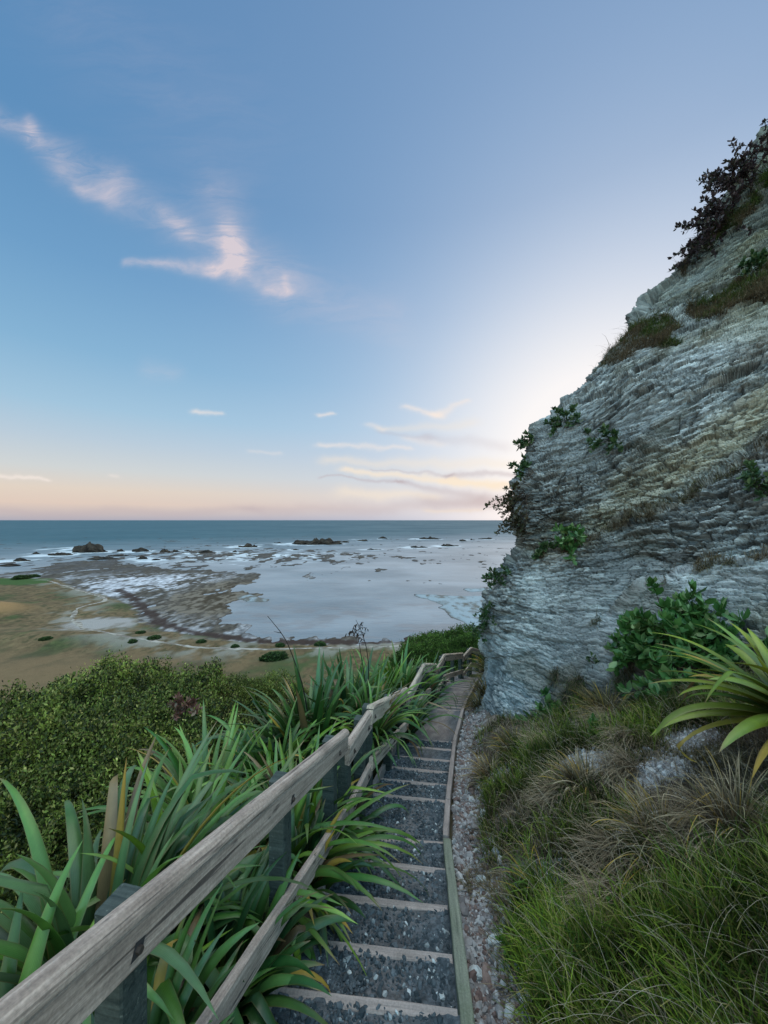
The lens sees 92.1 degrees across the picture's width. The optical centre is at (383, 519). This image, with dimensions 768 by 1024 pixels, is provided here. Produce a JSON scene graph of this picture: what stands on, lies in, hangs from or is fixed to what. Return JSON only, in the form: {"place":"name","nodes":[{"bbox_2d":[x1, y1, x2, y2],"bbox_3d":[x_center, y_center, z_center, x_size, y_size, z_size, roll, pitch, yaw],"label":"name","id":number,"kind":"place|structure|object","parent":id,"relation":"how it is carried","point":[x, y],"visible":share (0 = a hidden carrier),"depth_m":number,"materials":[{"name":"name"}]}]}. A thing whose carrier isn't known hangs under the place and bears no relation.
{"place":"outdoors","nodes":[
{"label":"outdoors","id":0,"kind":"place"},
{"bbox_2d":[47,580,400,649],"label":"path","id":1,"kind":"structure","parent":0,"point":[75,622],"depth_m":116.75,"materials":[{"name":"beige sand"}]},
{"bbox_2d":[0,520,516,642],"bbox_3d":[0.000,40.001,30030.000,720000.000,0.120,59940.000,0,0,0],"label":"sea","id":2,"kind":"structure","parent":0,"point":[341,603],"depth_m":365.50,"materials":[{"name":"liquid"}]},
{"bbox_2d":[47,552,72,555],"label":"sea rock","id":3,"kind":"object","parent":2,"relation":"in","point":[59,554],"visible":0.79,"depth_m":418.22,"materials":[{"name":"grey stone"}]},
{"bbox_2d":[72,542,107,552],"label":"sea rock","id":4,"kind":"object","parent":2,"relation":"in","point":[89,547],"visible":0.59,"depth_m":455.12,"materials":[{"name":"stone"}]},
{"bbox_2d":[87,556,117,559],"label":"sea rock","id":5,"kind":"object","parent":2,"relation":"in","point":[101,558],"visible":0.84,"depth_m":374.57,"materials":[{"name":"grey stone"}]},
{"bbox_2d":[132,547,148,551],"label":"sea rock","id":6,"kind":"object","parent":2,"relation":"in","point":[140,549],"visible":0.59,"depth_m":466.42,"materials":[{"name":"stone"}]},
{"bbox_2d":[292,538,341,544],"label":"sea rock","id":7,"kind":"object","parent":2,"relation":"in","point":[322,541],"visible":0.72,"depth_m":602.76,"materials":[{"name":"stone"}]},
{"bbox_2d":[271,667,482,1023],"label":"gravel path","id":8,"kind":"structure","parent":0,"point":[445,733],"depth_m":2.53,"materials":[{"name":"grey gravel"}]},
{"bbox_2d":[0,536,767,1023],"bbox_3d":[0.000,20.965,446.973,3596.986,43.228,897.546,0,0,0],"label":"ground","id":9,"kind":"structure","parent":0,"point":[182,610],"depth_m":129.66,"materials":[{"name":"soil"}]},
{"bbox_2d":[10,575,30,579],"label":"bush","id":10,"kind":"object","parent":9,"relation":"on","point":[18,577],"visible":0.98,"depth_m":243.92,"materials":[{"name":"green plant"}]},
{"bbox_2d":[38,636,52,640],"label":"bush","id":11,"kind":"object","parent":9,"relation":"on","point":[44,638],"visible":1,"depth_m":114.83,"materials":[{"name":"green plant"}]},
{"bbox_2d":[0,671,96,771],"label":"bush","id":12,"kind":"object","parent":9,"relation":"on","point":[6,712],"visible":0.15,"depth_m":7.06,"materials":[{"name":"green plant"}]},
{"bbox_2d":[0,729,101,899],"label":"bush","id":13,"kind":"object","parent":9,"relation":"on","point":[52,766],"visible":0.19,"depth_m":5.42,"materials":[{"name":"green plant"}]},
{"bbox_2d":[0,666,110,729],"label":"bush","id":14,"kind":"object","parent":9,"relation":"on","point":[13,691],"visible":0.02,"depth_m":7.84,"materials":[{"name":"green plant"}]},
{"bbox_2d":[0,694,138,801],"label":"bush","id":15,"kind":"object","parent":9,"relation":"on","point":[49,727],"visible":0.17,"depth_m":5.89,"materials":[{"name":"green plant"}]},
{"bbox_2d":[0,719,166,915],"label":"bush","id":16,"kind":"object","parent":9,"relation":"on","point":[7,856],"visible":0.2,"depth_m":5.00,"materials":[{"name":"green plant"}]},
{"bbox_2d":[25,645,151,717],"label":"bush","id":17,"kind":"object","parent":9,"relation":"on","point":[112,669],"visible":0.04,"depth_m":8.62,"materials":[{"name":"green plant"}]},
{"bbox_2d":[2,724,215,904],"bbox_3d":[-3.638,4.417,5.510,2.928,2.592,2.780,0,0,-9],"label":"bush","id":18,"kind":"object","parent":9,"relation":"on","point":[102,800],"visible":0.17,"depth_m":5.14,"materials":[{"name":"green plant"}]},
{"bbox_2d":[31,685,200,808],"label":"bush","id":19,"kind":"object","parent":9,"relation":"on","point":[110,706],"visible":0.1,"depth_m":6.60,"materials":[{"name":"green plant"}]},
{"bbox_2d":[0,817,240,1019],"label":"flax plant","id":20,"kind":"object","parent":9,"relation":"on","point":[34,958],"visible":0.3,"depth_m":1.77,"materials":[{"name":"green plant"}]},
{"bbox_2d":[52,654,205,712],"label":"bush","id":21,"kind":"object","parent":9,"relation":"on","point":[154,670],"visible":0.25,"depth_m":8.18,"materials":[{"name":"green plant"}]},
{"bbox_2d":[146,635,161,639],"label":"bush","id":22,"kind":"object","parent":9,"relation":"on","point":[153,637],"visible":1,"depth_m":120.42,"materials":[{"name":"green plant"}]},
{"bbox_2d":[81,881,242,1023],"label":"flax plant","id":23,"kind":"object","parent":9,"relation":"on","point":[156,1014],"visible":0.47,"depth_m":1.62,"materials":[{"name":"green plant"}]},
{"bbox_2d":[0,720,324,1023],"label":"flax plant","id":24,"kind":"object","parent":9,"relation":"on","point":[176,832],"visible":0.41,"depth_m":2.21,"materials":[{"name":"green plant"}]},
{"bbox_2d":[72,690,257,810],"bbox_3d":[-3.938,4.621,6.721,3.308,3.108,3.451,0,0,19],"label":"bush","id":25,"kind":"object","parent":9,"relation":"on","point":[148,714],"visible":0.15,"depth_m":6.61,"materials":[{"name":"green plant"}]},
{"bbox_2d":[167,691,202,724],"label":"broadleaf shrub","id":26,"kind":"object","parent":9,"relation":"on","point":[186,704],"visible":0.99,"depth_m":4.92,"materials":[{"name":"brown plant"}]},
{"bbox_2d":[110,656,263,737],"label":"bush","id":27,"kind":"object","parent":9,"relation":"on","point":[190,686],"visible":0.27,"depth_m":8.24,"materials":[{"name":"green plant"}]},
{"bbox_2d":[78,700,307,858],"bbox_3d":[-1.795,2.688,3.673,2.200,1.371,2.202,0,0,0],"label":"flax plant","id":28,"kind":"object","parent":9,"relation":"on","point":[170,767],"visible":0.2,"depth_m":3.94,"materials":[{"name":"green plant"}]},
{"bbox_2d":[47,729,356,962],"bbox_3d":[-1.274,2.326,2.507,2.153,1.438,2.057,0,0,-13],"label":"flax plant","id":29,"kind":"object","parent":9,"relation":"on","point":[138,844],"visible":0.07,"depth_m":2.58,"materials":[{"name":"green plant"}]},
{"bbox_2d":[155,688,262,777],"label":"bush","id":30,"kind":"object","parent":9,"relation":"on","point":[224,705],"visible":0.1,"depth_m":7.18,"materials":[{"name":"green plant"}]},
{"bbox_2d":[167,917,283,1023],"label":"flax plant","id":31,"kind":"object","parent":9,"relation":"on","point":[218,954],"visible":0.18,"depth_m":1.72,"materials":[{"name":"green plant"}]},
{"bbox_2d":[2,667,465,1023],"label":"ground cover","id":32,"kind":"object","parent":9,"relation":"on","point":[68,886],"depth_m":4.36,"materials":[{"name":"green plant"}]},
{"bbox_2d":[0,647,484,1023],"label":"handrail fence","id":33,"kind":"object","parent":9,"relation":"on","point":[99,967],"visible":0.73,"depth_m":1.43,"materials":[{"name":"grey wood"}]},
{"bbox_2d":[213,671,285,723],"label":"bush","id":34,"kind":"object","parent":9,"relation":"on","point":[243,682],"visible":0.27,"depth_m":10.09,"materials":[{"name":"green plant"}]},
{"bbox_2d":[149,836,353,1023],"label":"flax plant","id":35,"kind":"object","parent":9,"relation":"on","point":[258,1001],"visible":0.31,"depth_m":2.02,"materials":[{"name":"green plant"}]},
{"bbox_2d":[165,698,352,801],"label":"flax plant","id":36,"kind":"object","parent":9,"relation":"on","point":[298,736],"visible":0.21,"depth_m":4.38,"materials":[{"name":"green plant"}]},
{"bbox_2d":[236,668,308,725],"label":"bush","id":37,"kind":"object","parent":9,"relation":"on","point":[280,689],"visible":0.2,"depth_m":10.58,"materials":[{"name":"green plant"}]},
{"bbox_2d":[259,651,288,661],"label":"bush","id":38,"kind":"object","parent":9,"relation":"on","point":[272,656],"visible":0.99,"depth_m":102.18,"materials":[{"name":"green plant"}]},
{"bbox_2d":[192,617,401,774],"bbox_3d":[-1.026,2.429,4.944,2.528,2.266,2.614,0,0,0],"label":"flax plant","id":39,"kind":"object","parent":9,"relation":"on","point":[303,705],"visible":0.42,"depth_m":4.94,"materials":[{"name":"green plant"}]},
{"bbox_2d":[257,787,375,964],"bbox_3d":[-0.616,2.561,2.743,1.153,0.887,1.390,0,0,0],"label":"flax plant","id":40,"kind":"object","parent":9,"relation":"on","point":[313,842],"visible":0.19,"depth_m":2.77,"materials":[{"name":"green plant"}]},
{"bbox_2d":[210,718,423,888],"bbox_3d":[-0.639,2.547,3.392,1.992,1.320,1.896,0,0,0],"label":"flax plant","id":41,"kind":"object","parent":9,"relation":"on","point":[351,830],"visible":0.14,"depth_m":3.29,"materials":[{"name":"green plant"}]},
{"bbox_2d":[206,738,428,975],"bbox_3d":[-0.687,2.527,2.860,1.915,1.154,1.986,0,0,-39],"label":"flax plant","id":42,"kind":"object","parent":9,"relation":"on","point":[330,874],"visible":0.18,"depth_m":2.75,"materials":[{"name":"green plant"}]},
{"bbox_2d":[313,641,326,646],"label":"bush","id":43,"kind":"object","parent":9,"relation":"on","point":[320,643],"visible":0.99,"depth_m":116.28,"materials":[{"name":"green plant"}]},
{"bbox_2d":[284,648,434,766],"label":"flax plant","id":44,"kind":"object","parent":9,"relation":"on","point":[349,688],"visible":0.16,"depth_m":5.55,"materials":[{"name":"green plant"}]},
{"bbox_2d":[249,676,477,1023],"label":"stairway","id":45,"kind":"object","parent":9,"relation":"on","point":[464,1004],"visible":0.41,"depth_m":2.32,"materials":[{"name":"grey wood"}]},
{"bbox_2d":[337,775,408,850],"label":"flax plant","id":46,"kind":"object","parent":9,"relation":"on","point":[374,814],"visible":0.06,"depth_m":3.77,"materials":[{"name":"green plant"}]},
{"bbox_2d":[324,647,431,736],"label":"flax plant","id":47,"kind":"object","parent":9,"relation":"on","point":[385,681],"visible":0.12,"depth_m":7.00,"materials":[{"name":"green plant"}]},
{"bbox_2d":[321,668,437,779],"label":"flax plant","id":48,"kind":"object","parent":9,"relation":"on","point":[379,729],"visible":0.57,"depth_m":4.54,"materials":[{"name":"green plant"}]},
{"bbox_2d":[359,637,462,713],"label":"flax plant","id":49,"kind":"object","parent":9,"relation":"on","point":[408,673],"visible":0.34,"depth_m":7.55,"materials":[{"name":"green plant"}]},
{"bbox_2d":[386,642,449,669],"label":"bush","id":50,"kind":"object","parent":9,"relation":"on","point":[413,646],"visible":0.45,"depth_m":17.06,"materials":[{"name":"green plant"}]},
{"bbox_2d":[379,680,464,758],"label":"flax plant","id":51,"kind":"object","parent":9,"relation":"on","point":[412,728],"visible":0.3,"depth_m":6.27,"materials":[{"name":"green plant"}]},
{"bbox_2d":[399,631,445,662],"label":"bush","id":52,"kind":"object","parent":9,"relation":"on","point":[422,637],"visible":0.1,"depth_m":20.68,"materials":[{"name":"green plant"}]},
{"bbox_2d":[393,651,471,707],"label":"flax plant","id":53,"kind":"object","parent":9,"relation":"on","point":[435,686],"visible":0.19,"depth_m":8.56,"materials":[{"name":"green plant"}]},
{"bbox_2d":[419,627,461,643],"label":"bush","id":54,"kind":"object","parent":9,"relation":"on","point":[448,633],"visible":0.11,"depth_m":21.49,"materials":[{"name":"green plant"}]},
{"bbox_2d":[409,636,473,673],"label":"bush","id":55,"kind":"object","parent":9,"relation":"on","point":[431,643],"visible":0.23,"depth_m":17.38,"materials":[{"name":"green plant"}]},
{"bbox_2d":[431,633,481,668],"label":"bush","id":56,"kind":"object","parent":9,"relation":"on","point":[466,641],"visible":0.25,"depth_m":17.94,"materials":[{"name":"green plant"}]},
{"bbox_2d":[442,621,479,639],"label":"bush","id":57,"kind":"object","parent":9,"relation":"on","point":[460,627],"visible":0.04,"depth_m":22.24,"materials":[{"name":"green plant"}]},
{"bbox_2d":[457,629,478,641],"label":"bush","id":58,"kind":"object","parent":9,"relation":"on","point":[470,633],"visible":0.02,"depth_m":20.78,"materials":[{"name":"green plant"}]},
{"bbox_2d":[456,687,484,713],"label":"tussock","id":59,"kind":"object","parent":9,"relation":"on","point":[474,704],"visible":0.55,"depth_m":8.26,"materials":[{"name":"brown plant"}]},
{"bbox_2d":[457,673,486,707],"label":"tussock","id":60,"kind":"object","parent":9,"relation":"on","point":[482,688],"visible":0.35,"depth_m":9.07,"materials":[{"name":"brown plant"}]},
{"bbox_2d":[469,964,481,980],"bbox_3d":[0.540,2.691,2.195,0.091,0.065,0.077,0,0,0],"label":"chalk stone","id":61,"kind":"object","parent":9,"relation":"on","point":[477,968],"visible":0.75,"depth_m":2.19,"materials":[{"name":"stone"}]},
{"bbox_2d":[455,747,499,793],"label":"tussock","id":62,"kind":"object","parent":9,"relation":"on","point":[482,766],"visible":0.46,"depth_m":4.72,"materials":[{"name":"brown plant"}]},
{"bbox_2d":[487,933,501,947],"bbox_3d":[0.725,2.758,2.419,0.097,0.061,0.076,0,0,0],"label":"chalk stone","id":63,"kind":"object","parent":9,"relation":"on","point":[492,935],"visible":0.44,"depth_m":2.40,"materials":[{"name":"stone"}]},
{"bbox_2d":[479,723,525,767],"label":"tussock","id":64,"kind":"object","parent":9,"relation":"on","point":[502,740],"visible":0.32,"depth_m":5.14,"materials":[{"name":"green plant"}]},
{"bbox_2d":[494,935,513,963],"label":"broadleaf shrub","id":65,"kind":"object","parent":9,"relation":"on","point":[504,952],"visible":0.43,"depth_m":2.26,"materials":[{"name":"green plant"}]},
{"bbox_2d":[493,836,570,930],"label":"tussock","id":66,"kind":"object","parent":9,"relation":"on","point":[531,870],"visible":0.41,"depth_m":2.59,"materials":[{"name":"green plant"}]},
{"bbox_2d":[514,687,565,725],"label":"broadleaf shrub","id":67,"kind":"object","parent":9,"relation":"on","point":[547,700],"visible":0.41,"depth_m":5.87,"materials":[{"name":"green plant"}]},
{"bbox_2d":[530,746,605,815],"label":"tussock","id":68,"kind":"object","parent":9,"relation":"on","point":[577,766],"visible":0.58,"depth_m":3.27,"materials":[{"name":"brown plant"}]},
{"bbox_2d":[587,713,605,738],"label":"broadleaf shrub","id":69,"kind":"object","parent":9,"relation":"on","point":[590,720],"visible":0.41,"depth_m":4.12,"materials":[{"name":"green plant"}]},
{"bbox_2d":[562,679,637,726],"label":"tussock","id":70,"kind":"object","parent":9,"relation":"on","point":[601,700],"visible":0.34,"depth_m":4.86,"materials":[{"name":"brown plant"}]},
{"bbox_2d":[450,679,757,1023],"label":"chalk rubble","id":71,"kind":"object","parent":9,"relation":"on","point":[472,957],"visible":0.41,"depth_m":2.98,"materials":[{"name":"gravel"}]},
{"bbox_2d":[606,883,624,927],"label":"broadleaf shrub","id":72,"kind":"object","parent":9,"relation":"on","point":[608,898],"visible":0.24,"depth_m":2.03,"materials":[{"name":"green plant"}]},
{"bbox_2d":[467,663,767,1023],"bbox_3d":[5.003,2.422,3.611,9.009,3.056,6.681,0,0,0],"label":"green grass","id":73,"kind":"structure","parent":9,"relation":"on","point":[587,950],"depth_m":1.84,"materials":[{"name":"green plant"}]},
{"bbox_2d":[542,640,758,717],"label":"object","id":74,"kind":"structure","parent":9,"relation":"on","point":[575,683],"depth_m":5.65,"materials":[{"name":"grey stone"}]},
{"bbox_2d":[614,636,726,716],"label":"broadleaf shrub","id":75,"kind":"object","parent":9,"relation":"on","point":[667,673],"visible":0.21,"depth_m":4.24,"materials":[{"name":"green plant"}]},
{"bbox_2d":[606,576,741,673],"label":"broadleaf shrub","id":76,"kind":"object","parent":9,"relation":"on","point":[670,608],"visible":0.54,"depth_m":4.65,"materials":[{"name":"green plant"}]},
{"bbox_2d":[635,746,767,879],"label":"tussock","id":77,"kind":"object","parent":9,"relation":"on","point":[737,801],"visible":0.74,"depth_m":2.15,"materials":[{"name":"brown plant"}]},
{"bbox_2d":[648,619,767,776],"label":"flax plant","id":78,"kind":"object","parent":9,"relation":"on","point":[755,717],"visible":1,"depth_m":2.65,"materials":[{"name":"green plant"}]},
{"bbox_2d":[672,597,767,679],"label":"broadleaf shrub","id":79,"kind":"object","parent":9,"relation":"on","point":[728,653],"visible":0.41,"depth_m":4.26,"materials":[{"name":"green plant"}]},
{"bbox_2d":[0,0,767,519],"label":"sky","id":80,"kind":"structure","parent":0,"point":[260,259],"materials":[{"name":"blue"}]},
{"bbox_2d":[456,667,767,1023],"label":"dry grass","id":81,"kind":"structure","parent":0,"point":[623,763],"depth_m":2.67,"materials":[{"name":"green plant"}]},
{"bbox_2d":[608,804,657,837],"bbox_3d":[1.708,2.100,2.550,0.415,0.027,0.042,-33,2,-3],"label":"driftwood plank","id":82,"kind":"object","parent":81,"relation":"on","point":[631,823],"visible":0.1,"depth_m":2.55,"materials":[{"name":"brown wood"}]},
{"bbox_2d":[473,125,767,719],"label":"cliff","id":83,"kind":"structure","parent":0,"point":[688,408],"depth_m":7.56,"materials":[{"name":"stone"}]},
{"bbox_2d":[457,651,485,684],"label":"tussock","id":84,"kind":"object","parent":83,"relation":"on","point":[479,666],"visible":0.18,"depth_m":11.22,"materials":[{"name":"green plant"}]},
{"bbox_2d":[471,621,488,637],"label":"broadleaf shrub","id":85,"kind":"object","parent":83,"relation":"on","point":[480,626],"visible":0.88,"depth_m":8.25,"materials":[{"name":"green plant"}]},
{"bbox_2d":[473,600,496,645],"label":"broadleaf shrub","id":86,"kind":"object","parent":83,"relation":"on","point":[484,614],"visible":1,"depth_m":8.13,"materials":[{"name":"green plant"}]},
{"bbox_2d":[481,564,512,589],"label":"broadleaf shrub","id":87,"kind":"object","parent":83,"relation":"on","point":[490,576],"visible":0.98,"depth_m":8.57,"materials":[{"name":"green plant"}]},
{"bbox_2d":[483,481,530,534],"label":"broadleaf shrub","id":88,"kind":"object","parent":83,"relation":"on","point":[510,498],"visible":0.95,"depth_m":8.59,"materials":[{"name":"green plant"}]},
{"bbox_2d":[501,511,530,541],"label":"broadleaf shrub","id":89,"kind":"object","parent":83,"relation":"on","point":[519,528],"visible":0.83,"depth_m":8.65,"materials":[{"name":"green plant"}]},
{"bbox_2d":[507,452,534,480],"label":"broadleaf shrub","id":90,"kind":"object","parent":83,"relation":"on","point":[523,465],"visible":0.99,"depth_m":8.90,"materials":[{"name":"green plant"}]},
{"bbox_2d":[512,424,537,450],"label":"broadleaf shrub","id":91,"kind":"object","parent":83,"relation":"on","point":[522,442],"visible":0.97,"depth_m":9.44,"materials":[{"name":"green plant"}]},
{"bbox_2d":[531,540,557,558],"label":"broadleaf shrub","id":92,"kind":"object","parent":83,"relation":"on","point":[539,551],"visible":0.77,"depth_m":7.93,"materials":[{"name":"green plant"}]},
{"bbox_2d":[540,403,583,436],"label":"broadleaf shrub","id":93,"kind":"object","parent":83,"relation":"on","point":[561,412],"visible":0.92,"depth_m":9.14,"materials":[{"name":"green plant"}]},
{"bbox_2d":[551,522,586,564],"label":"broadleaf shrub","id":94,"kind":"object","parent":83,"relation":"on","point":[570,544],"visible":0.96,"depth_m":7.46,"materials":[{"name":"green plant"}]},
{"bbox_2d":[585,651,600,668],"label":"broadleaf shrub","id":95,"kind":"object","parent":83,"relation":"on","point":[589,660],"visible":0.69,"depth_m":5.71,"materials":[{"name":"green plant"}]},
{"bbox_2d":[583,422,623,454],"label":"broadleaf shrub","id":96,"kind":"object","parent":83,"relation":"on","point":[604,429],"visible":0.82,"depth_m":8.34,"materials":[{"name":"green plant"}]},
{"bbox_2d":[603,610,683,675],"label":"broadleaf shrub","id":97,"kind":"object","parent":83,"relation":"on","point":[624,652],"visible":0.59,"depth_m":4.92,"materials":[{"name":"green plant"}]},
{"bbox_2d":[534,162,767,628],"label":"ledge grass","id":98,"kind":"structure","parent":83,"relation":"on","point":[749,291],"depth_m":9.22,"materials":[{"name":"green plant"}]},
{"bbox_2d":[668,215,727,273],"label":"broadleaf shrub","id":99,"kind":"object","parent":83,"relation":"on","point":[702,241],"visible":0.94,"depth_m":11.12,"materials":[{"name":"green plant"}]},
{"bbox_2d":[667,186,752,259],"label":"broadleaf shrub","id":100,"kind":"object","parent":83,"relation":"on","point":[717,207],"visible":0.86,"depth_m":11.23,"materials":[{"name":"green plant"}]},
{"bbox_2d":[696,134,767,205],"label":"broadleaf shrub","id":101,"kind":"object","parent":83,"relation":"on","point":[720,179],"visible":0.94,"depth_m":11.32,"materials":[{"name":"green plant"}]},
{"bbox_2d":[734,459,767,500],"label":"broadleaf shrub","id":102,"kind":"object","parent":83,"relation":"on","point":[747,476],"visible":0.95,"depth_m":5.79,"materials":[{"name":"green plant"}]},
{"bbox_2d":[736,118,767,160],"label":"broadleaf shrub","id":103,"kind":"object","parent":83,"relation":"on","point":[750,145],"visible":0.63,"depth_m":12.21,"materials":[{"name":"green plant"}]},
{"bbox_2d":[737,247,767,276],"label":"broadleaf shrub","id":104,"kind":"object","parent":83,"relation":"on","point":[759,257],"visible":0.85,"depth_m":9.16,"materials":[{"name":"green plant"}]},
{"bbox_2d":[582,770,708,900],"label":"tussock","id":105,"kind":"object","parent":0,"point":[638,821],"visible":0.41,"depth_m":2.30,"materials":[{"name":"brown plant"}]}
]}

